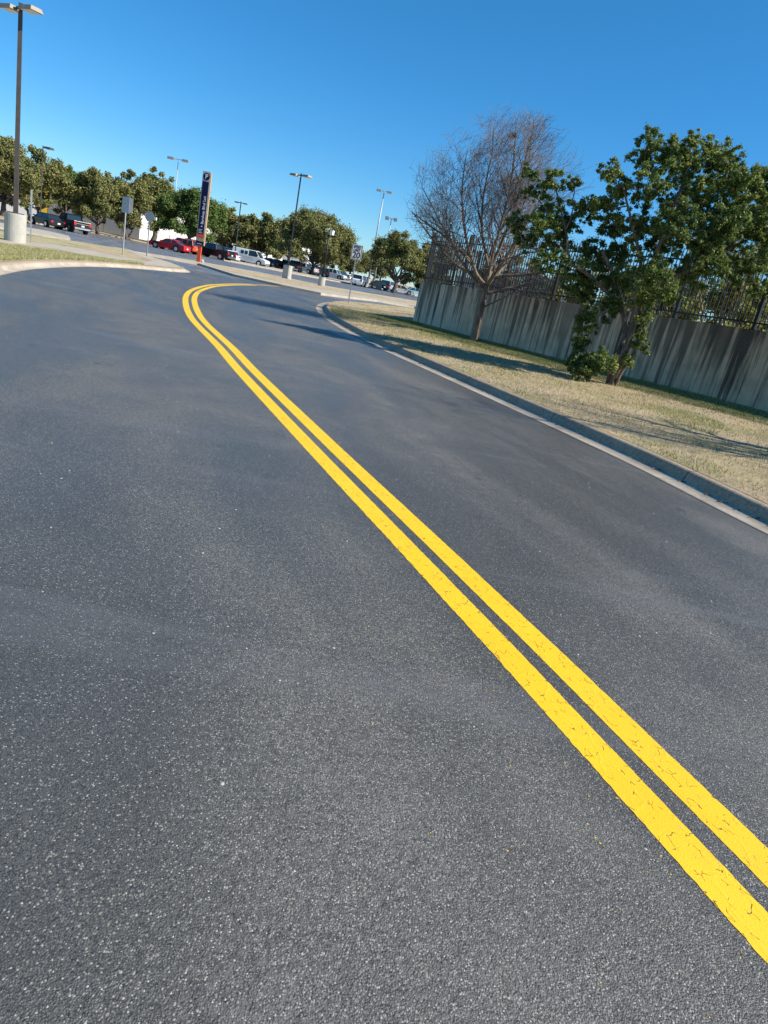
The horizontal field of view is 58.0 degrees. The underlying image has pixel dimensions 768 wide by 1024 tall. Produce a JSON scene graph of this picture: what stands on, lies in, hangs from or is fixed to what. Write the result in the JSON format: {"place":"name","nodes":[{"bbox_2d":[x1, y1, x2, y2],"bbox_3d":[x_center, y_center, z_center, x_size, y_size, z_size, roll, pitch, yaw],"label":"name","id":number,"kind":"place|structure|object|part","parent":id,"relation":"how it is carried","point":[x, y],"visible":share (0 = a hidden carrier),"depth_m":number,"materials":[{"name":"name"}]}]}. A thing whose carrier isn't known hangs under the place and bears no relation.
{"place":"outdoors","nodes":[
{"label":"outdoors","id":0,"kind":"place"},
{"bbox_2d":[0,240,145,260],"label":"pavement","id":1,"kind":"structure","parent":0,"point":[77,250],"depth_m":32.60,"materials":[{"name":"concrete"}]},
{"bbox_2d":[29,190,32,242],"bbox_3d":[-15.742,-13.110,30.876,0.113,2.310,0.452,-1,22,-35],"label":"road sign","id":2,"kind":"object","parent":1,"relation":"on","point":[30,208],"visible":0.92,"depth_m":30.81,"materials":[{"name":"metal"}]},
{"bbox_2d":[0,216,146,242],"bbox_3d":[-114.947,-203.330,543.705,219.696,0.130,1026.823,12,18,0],"label":"tree verge","id":3,"kind":"structure","parent":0,"point":[114,235],"depth_m":107.32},
{"bbox_2d":[0,135,46,215],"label":"oak tree","id":4,"kind":"object","parent":3,"relation":"on","point":[28,182],"visible":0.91,"depth_m":79.45,"materials":[{"name":"green plant"}]},
{"bbox_2d":[8,144,79,215],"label":"oak tree","id":5,"kind":"object","parent":3,"relation":"on","point":[55,176],"visible":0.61,"depth_m":90.97,"materials":[{"name":"green plant"}]},
{"bbox_2d":[46,164,84,216],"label":"oak tree","id":6,"kind":"object","parent":3,"relation":"on","point":[62,204],"visible":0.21,"depth_m":112.86,"materials":[{"name":"green plant"}]},
{"bbox_2d":[132,165,178,240],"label":"oak tree","id":7,"kind":"object","parent":3,"relation":"on","point":[154,183],"visible":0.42,"depth_m":119.75,"materials":[{"name":"green plant"}]},
{"bbox_2d":[167,156,189,189],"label":"light mast","id":8,"kind":"object","parent":3,"relation":"on","point":[173,158],"visible":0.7,"depth_m":142.50,"materials":[{"name":"metal"}]},
{"bbox_2d":[0,230,172,267],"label":"lawn","id":9,"kind":"structure","parent":0,"point":[45,240],"depth_m":36.46,"materials":[{"name":"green plant"}]},
{"bbox_2d":[0,2,43,243],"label":"lamp pole","id":10,"kind":"object","parent":9,"relation":"on","point":[15,224],"visible":0.91,"depth_m":28.31,"materials":[{"name":"concrete"}]},
{"bbox_2d":[0,242,144,264],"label":"lawn grass","id":11,"kind":"structure","parent":9,"relation":"on","point":[8,251],"depth_m":24.82,"materials":[{"name":"green plant"}]},
{"bbox_2d":[65,241,170,262],"bbox_3d":[-15.929,-15.623,41.689,5.505,0.001,11.346,-2,22,-35],"label":"dry grass strip","id":12,"kind":"object","parent":9,"relation":"on","point":[113,251],"visible":0.8,"depth_m":40.44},
{"bbox_2d":[122,196,133,254],"bbox_3d":[-14.238,-15.718,38.310,0.620,3.124,0.291,22,21,28],"label":"road sign","id":13,"kind":"object","parent":12,"relation":"on","point":[127,204],"visible":0.88,"depth_m":37.93,"materials":[{"name":"metal"}]},
{"bbox_2d":[125,248,179,267],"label":"pavement","id":14,"kind":"structure","parent":0,"point":[156,262],"depth_m":38.93,"materials":[{"name":"concrete"}]},
{"bbox_2d":[145,211,156,255],"bbox_3d":[-14.868,-17.556,43.941,0.795,2.807,0.105,15,18,9],"label":"road sign","id":15,"kind":"object","parent":14,"relation":"on","point":[149,216],"visible":0.91,"depth_m":43.65,"materials":[{"name":"metal"}]},
{"bbox_2d":[135,251,416,308],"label":"median pavement","id":16,"kind":"structure","parent":0,"point":[324,292],"depth_m":50.79,"materials":[{"name":"concrete"}]},
{"bbox_2d":[196,171,211,261],"bbox_3d":[-14.539,-23.601,55.651,0.695,6.852,0.256,13,18,4],"label":"parking sign","id":17,"kind":"object","parent":16,"relation":"on","point":[203,208],"visible":1,"depth_m":55.42,"materials":[{"name":"blue metal"}]},
{"bbox_2d":[282,173,312,278],"bbox_3d":[-7.818,-24.635,60.002,2.083,8.632,0.800,22,21,28],"label":"lamp pole","id":18,"kind":"object","parent":16,"relation":"on","point":[287,272],"visible":0.94,"depth_m":60.28,"materials":[{"name":"metal"}]},
{"bbox_2d":[206,263,416,303],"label":"median grass","id":19,"kind":"structure","parent":16,"relation":"on","point":[270,277],"depth_m":56.01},
{"bbox_2d":[318,228,334,285],"bbox_3d":[-5.029,-21.855,59.663,0.740,4.745,0.600,18,19,19],"label":"pedestrian lamp","id":20,"kind":"object","parent":16,"relation":"on","point":[321,280],"visible":0.88,"depth_m":59.75,"materials":[{"name":"concrete"}]},
{"bbox_2d":[289,260,302,272],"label":"pickup truck","id":21,"kind":"object","parent":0,"point":[296,265],"visible":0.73,"depth_m":118.81,"materials":[{"name":"black paint"}]},
{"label":"windows","id":22,"kind":"part","parent":21,"relation":"part of","materials":[{"name":"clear glass"}]},
{"bbox_2d":[294,262,318,274],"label":"pickup truck","id":23,"kind":"object","parent":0,"point":[306,267],"visible":0.51,"depth_m":139.68,"materials":[{"name":"silver metal"}]},
{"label":"windows","id":24,"kind":"part","parent":23,"relation":"part of","materials":[{"name":"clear glass"}]},
{"bbox_2d":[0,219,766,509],"bbox_3d":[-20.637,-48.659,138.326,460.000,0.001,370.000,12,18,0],"label":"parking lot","id":25,"kind":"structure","parent":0,"point":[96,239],"depth_m":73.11,"materials":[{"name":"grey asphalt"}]},
{"bbox_2d":[0,222,69,239],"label":"median","id":26,"kind":"object","parent":25,"relation":"on","point":[42,233],"visible":0.52,"depth_m":48.37,"materials":[{"name":"concrete"}]},
{"bbox_2d":[38,145,54,224],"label":"lamp pole","id":27,"kind":"object","parent":25,"relation":"on","point":[48,148],"visible":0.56,"depth_m":78.88,"materials":[{"name":"metal"}]},
{"bbox_2d":[28,212,66,229],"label":"parked car","id":28,"kind":"object","parent":25,"relation":"on","point":[48,220],"visible":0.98,"depth_m":76.49,"materials":[{"name":"black paint"}]},
{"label":"windows","id":29,"kind":"part","parent":28,"relation":"part of","materials":[{"name":"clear glass"}]},
{"bbox_2d":[0,187,140,238],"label":"building","id":30,"kind":"structure","parent":25,"relation":"on","point":[109,226],"depth_m":131.01,"materials":[{"name":"grey concrete"}]},
{"bbox_2d":[54,212,91,234],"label":"pickup truck","id":31,"kind":"object","parent":25,"relation":"on","point":[74,222],"visible":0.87,"depth_m":77.14,"materials":[{"name":"black paint"}]},
{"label":"windows","id":32,"kind":"part","parent":31,"relation":"part of","materials":[{"name":"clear glass"}]},
{"bbox_2d":[66,166,123,234],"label":"oak tree","id":33,"kind":"object","parent":25,"relation":"on","point":[95,190],"visible":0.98,"depth_m":93.87,"materials":[{"name":"green plant"}]},
{"bbox_2d":[0,253,190,275],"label":"kerb","id":34,"kind":"structure","parent":25,"relation":"on","point":[10,267],"depth_m":23.57,"materials":[{"name":"concrete"}]},
{"bbox_2d":[100,168,156,239],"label":"oak tree","id":35,"kind":"object","parent":25,"relation":"on","point":[143,200],"visible":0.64,"depth_m":99.53,"materials":[{"name":"green plant"}]},
{"bbox_2d":[148,238,190,252],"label":"parked car","id":36,"kind":"object","parent":25,"relation":"on","point":[177,246],"visible":0.98,"depth_m":85.28,"materials":[{"name":"red paint"}]},
{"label":"windows","id":37,"kind":"part","parent":36,"relation":"part of","materials":[{"name":"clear glass"}]},
{"bbox_2d":[168,237,197,254],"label":"parked car","id":38,"kind":"object","parent":25,"relation":"on","point":[192,245],"visible":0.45,"depth_m":91.67,"materials":[{"name":"orange paint"}]},
{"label":"windows","id":39,"kind":"part","parent":38,"relation":"part of","materials":[{"name":"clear glass"}]},
{"bbox_2d":[147,183,230,243],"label":"oak tree","id":40,"kind":"object","parent":25,"relation":"on","point":[185,202],"visible":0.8,"depth_m":111.80,"materials":[{"name":"green plant"}]},
{"bbox_2d":[201,242,235,260],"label":"pickup truck","id":41,"kind":"object","parent":25,"relation":"on","point":[213,249],"visible":0.79,"depth_m":94.01,"materials":[{"name":"black paint"}]},
{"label":"windows","id":42,"kind":"part","parent":41,"relation":"part of","materials":[{"name":"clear glass"}]},
{"bbox_2d":[139,215,310,263],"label":"white building","id":43,"kind":"structure","parent":25,"relation":"on","point":[162,234],"depth_m":137.25,"materials":[{"name":"white paint"}]},
{"bbox_2d":[283,254,307,262],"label":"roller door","id":44,"kind":"structure","parent":43,"relation":"in","point":[285,257],"depth_m":168.70,"materials":[{"name":"white metal"}]},
{"bbox_2d":[208,206,251,249],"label":"oak tree","id":45,"kind":"object","parent":25,"relation":"on","point":[226,238],"visible":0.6,"depth_m":134.90,"materials":[{"name":"green plant"}]},
{"bbox_2d":[223,250,240,261],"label":"parked car","id":46,"kind":"object","parent":25,"relation":"on","point":[238,257],"visible":0.38,"depth_m":101.55,"materials":[{"name":"white paint"}]},
{"bbox_2d":[232,246,269,265],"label":"van","id":47,"kind":"object","parent":25,"relation":"on","point":[253,256],"visible":0.68,"depth_m":106.26,"materials":[{"name":"white paint"}]},
{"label":"windows","id":48,"kind":"part","parent":47,"relation":"part of","materials":[{"name":"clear glass"}]},
{"bbox_2d":[231,211,287,259],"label":"oak tree","id":49,"kind":"object","parent":25,"relation":"on","point":[263,236],"visible":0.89,"depth_m":135.05,"materials":[{"name":"green plant"}]},
{"bbox_2d":[269,259,285,268],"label":"parked car","id":50,"kind":"object","parent":25,"relation":"on","point":[278,264],"visible":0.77,"depth_m":117.88,"materials":[{"name":"black paint"}]},
{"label":"windows","id":51,"kind":"part","parent":50,"relation":"part of","materials":[{"name":"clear glass"}]},
{"bbox_2d":[284,214,309,262],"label":"oak tree","id":52,"kind":"object","parent":25,"relation":"on","point":[300,258],"visible":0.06,"depth_m":152.75,"materials":[{"name":"green plant"}]},
{"bbox_2d":[272,202,359,274],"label":"oak tree","id":53,"kind":"object","parent":25,"relation":"on","point":[311,232],"visible":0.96,"depth_m":117.73,"materials":[{"name":"green plant"}]},
{"bbox_2d":[224,258,417,295],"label":"lot kerb","id":54,"kind":"structure","parent":25,"relation":"on","point":[296,273],"depth_m":106.95,"materials":[{"name":"concrete"}]},
{"bbox_2d":[231,201,246,260],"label":"lamp pole","id":55,"kind":"object","parent":54,"relation":"on","point":[238,223],"visible":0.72,"depth_m":101.44,"materials":[{"name":"metal"}]},
{"bbox_2d":[315,266,330,277],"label":"parked car","id":56,"kind":"object","parent":25,"relation":"on","point":[327,273],"visible":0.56,"depth_m":140.18,"materials":[{"name":"grey paint"}]},
{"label":"windows","id":57,"kind":"part","parent":56,"relation":"part of","materials":[{"name":"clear glass"}]},
{"bbox_2d":[311,250,346,271],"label":"oak tree","id":58,"kind":"object","parent":25,"relation":"on","point":[332,264],"visible":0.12,"depth_m":200.84,"materials":[{"name":"green plant"}]},
{"bbox_2d":[321,268,346,279],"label":"pickup truck","id":59,"kind":"object","parent":25,"relation":"on","point":[336,273],"visible":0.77,"depth_m":140.48,"materials":[{"name":"white paint"}]},
{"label":"windows","id":60,"kind":"part","parent":59,"relation":"part of","materials":[{"name":"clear glass"}]},
{"bbox_2d":[335,271,349,279],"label":"parked car","id":61,"kind":"object","parent":25,"relation":"on","point":[344,274],"visible":0.39,"depth_m":174.34,"materials":[{"name":"silver paint"}]},
{"bbox_2d":[334,250,370,273],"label":"oak tree","id":62,"kind":"object","parent":25,"relation":"on","point":[361,266],"visible":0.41,"depth_m":204.65,"materials":[{"name":"green plant"}]},
{"bbox_2d":[350,274,366,286],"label":"parked car","id":63,"kind":"object","parent":25,"relation":"on","point":[359,279],"visible":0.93,"depth_m":109.80,"materials":[{"name":"white paint"}]},
{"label":"windows","id":64,"kind":"part","parent":63,"relation":"part of","materials":[{"name":"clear glass"}]},
{"bbox_2d":[369,280,388,290],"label":"parked car","id":65,"kind":"object","parent":25,"relation":"on","point":[385,286],"visible":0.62,"depth_m":124.57,"materials":[{"name":"black paint"}]},
{"bbox_2d":[365,250,393,279],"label":"oak tree","id":66,"kind":"object","parent":25,"relation":"on","point":[385,273],"visible":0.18,"depth_m":210.61,"materials":[{"name":"green plant"}]},
{"bbox_2d":[367,189,391,283],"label":"light mast","id":67,"kind":"object","parent":25,"relation":"on","point":[388,192],"visible":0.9,"depth_m":166.30,"materials":[{"name":"metal"}]},
{"bbox_2d":[376,216,397,289],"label":"light mast","id":68,"kind":"object","parent":25,"relation":"on","point":[379,285],"visible":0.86,"depth_m":118.20,"materials":[{"name":"metal"}]},
{"bbox_2d":[381,280,397,290],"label":"parked car","id":69,"kind":"object","parent":25,"relation":"on","point":[390,284],"visible":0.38,"depth_m":125.63,"materials":[{"name":"blue paint"}]},
{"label":"windows","id":70,"kind":"part","parent":69,"relation":"part of","materials":[{"name":"glass"}]},
{"bbox_2d":[366,228,426,292],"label":"oak tree","id":71,"kind":"object","parent":25,"relation":"on","point":[392,250],"visible":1,"depth_m":110.84,"materials":[{"name":"green plant"}]},
{"bbox_2d":[389,285,413,294],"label":"parked car","id":72,"kind":"object","parent":25,"relation":"on","point":[403,289],"visible":0.63,"depth_m":127.86,"materials":[{"name":"silver metal"}]},
{"bbox_2d":[407,287,418,294],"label":"parked car","id":73,"kind":"object","parent":25,"relation":"on","point":[415,291],"visible":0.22,"depth_m":141.98,"materials":[{"name":"blue paint"}]},
{"bbox_2d":[400,267,433,284],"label":"oak tree","id":74,"kind":"object","parent":25,"relation":"on","point":[410,277],"visible":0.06,"depth_m":202.77,"materials":[{"name":"green plant"}]},
{"bbox_2d":[399,241,459,289],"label":"oak tree","id":75,"kind":"object","parent":25,"relation":"on","point":[419,276],"visible":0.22,"depth_m":115.64,"materials":[{"name":"green plant"}]},
{"bbox_2d":[315,301,767,533],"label":"kerb","id":76,"kind":"structure","parent":25,"relation":"on","point":[672,473],"depth_m":10.01,"materials":[{"name":"concrete"}]},
{"bbox_2d":[0,267,767,1023],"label":"road","id":77,"kind":"structure","parent":0,"point":[400,817],"depth_m":2.87,"materials":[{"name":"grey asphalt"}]},
{"bbox_2d":[182,284,767,962],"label":"yellow road line","id":78,"kind":"object","parent":77,"relation":"on","point":[726,892],"visible":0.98,"depth_m":2.90,"materials":[{"name":"paint"}]},
{"bbox_2d":[192,285,767,886],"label":"yellow road line","id":79,"kind":"object","parent":77,"relation":"on","point":[718,819],"visible":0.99,"depth_m":3.31,"materials":[{"name":"paint"}]},
{"bbox_2d":[322,526,709,1017],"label":"paint flecks","id":80,"kind":"object","parent":77,"relation":"on","point":[511,765],"visible":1,"depth_m":2.51,"materials":[{"name":"paint"}]},
{"bbox_2d":[0,0,767,324],"label":"sky","id":81,"kind":"structure","parent":0,"point":[346,95],"materials":[{"name":"blue"}]},
{"bbox_2d":[455,275,519,292],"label":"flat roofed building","id":82,"kind":"structure","parent":0,"point":[475,285],"depth_m":113.97,"materials":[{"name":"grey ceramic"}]},
{"bbox_2d":[329,301,767,503],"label":"grass verge","id":83,"kind":"object","parent":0,"point":[677,446],"depth_m":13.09,"materials":[{"name":"beige plant"}]},
{"bbox_2d":[348,244,362,302],"bbox_3d":[-1.620,-12.377,36.200,0.560,2.995,0.050,10,18,-4],"label":"speed limit sign","id":84,"kind":"object","parent":83,"relation":"on","point":[356,252],"visible":1,"depth_m":35.87,"materials":[{"name":"metal"}]},
{"bbox_2d":[403,99,594,341],"bbox_3d":[3.746,-9.412,23.182,6.570,7.545,5.990,12,18,0],"label":"bare tree","id":85,"kind":"object","parent":83,"relation":"on","point":[514,203],"visible":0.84,"depth_m":22.13,"materials":[{"name":"brown plant"}]},
{"bbox_2d":[322,309,759,518],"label":"fallen leaves","id":86,"kind":"object","parent":83,"relation":"on","point":[572,397],"visible":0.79,"depth_m":15.70,"materials":[{"name":"brown plant"}]},
{"bbox_2d":[413,281,767,410],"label":"retaining wall","id":87,"kind":"structure","parent":83,"relation":"on","point":[726,363],"depth_m":20.71,"materials":[{"name":"concrete"}]},
{"bbox_2d":[424,234,767,329],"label":"iron fence","id":88,"kind":"object","parent":87,"relation":"on","point":[461,282],"visible":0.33,"depth_m":23.83,"materials":[{"name":"black metal"}]},
{"bbox_2d":[503,122,767,385],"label":"evergreen tree","id":89,"kind":"object","parent":83,"relation":"on","point":[729,223],"visible":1,"depth_m":16.21,"materials":[{"name":"green plant"}]},
{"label":"raised ground","id":90,"kind":"structure","parent":0,"visible":0},
{"bbox_2d":[478,253,543,294],"bbox_3d":[11.071,-18.527,56.167,7.640,4.405,5.647,12,18,0],"label":"bush","id":91,"kind":"object","parent":90,"relation":"on","point":[517,268],"visible":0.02,"depth_m":53.80,"materials":[{"name":"green plant"}]},
{"bbox_2d":[519,271,583,297],"bbox_3d":[10.584,-14.023,44.698,4.285,2.960,3.304,-1,22,-33],"label":"bush","id":92,"kind":"object","parent":90,"relation":"on","point":[544,284],"visible":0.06,"depth_m":43.84,"materials":[{"name":"green plant"}]},
{"bbox_2d":[546,270,645,306],"bbox_3d":[12.002,-11.921,38.708,6.333,3.317,4.780,12,18,0],"label":"bush","id":93,"kind":"object","parent":90,"relation":"on","point":[567,301],"visible":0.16,"depth_m":38.38,"materials":[{"name":"green plant"}]},
{"bbox_2d":[572,254,658,308],"bbox_3d":[19.398,-17.813,56.460,9.905,6.085,7.379,12,18,0],"label":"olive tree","id":94,"kind":"object","parent":90,"relation":"on","point":[586,269],"visible":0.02,"depth_m":56.42,"materials":[{"name":"green plant"}]},
{"bbox_2d":[594,289,684,313],"bbox_3d":[12.217,-9.633,32.308,4.140,3.098,4.450,20,20,24],"label":"bush","id":95,"kind":"object","parent":90,"relation":"on","point":[625,308],"visible":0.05,"depth_m":32.00,"materials":[{"name":"plant"}]},
{"bbox_2d":[621,265,707,316],"bbox_3d":[11.604,-8.507,28.542,3.654,3.101,3.444,12,18,0],"label":"bush","id":96,"kind":"object","parent":90,"relation":"on","point":[688,301],"visible":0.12,"depth_m":28.50,"materials":[{"name":"green plant"}]},
{"bbox_2d":[646,255,767,328],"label":"bush","id":97,"kind":"object","parent":90,"relation":"on","point":[727,308],"visible":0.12,"depth_m":25.41,"materials":[{"name":"green plant"}]},
{"bbox_2d":[669,250,767,331],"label":"bush","id":98,"kind":"object","parent":90,"relation":"on","point":[731,308],"visible":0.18,"depth_m":23.64,"materials":[{"name":"green plant"}]},
{"bbox_2d":[682,234,767,326],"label":"olive tree","id":99,"kind":"object","parent":90,"relation":"on","point":[757,247],"visible":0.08,"depth_m":31.67,"materials":[{"name":"green plant"}]}
]}

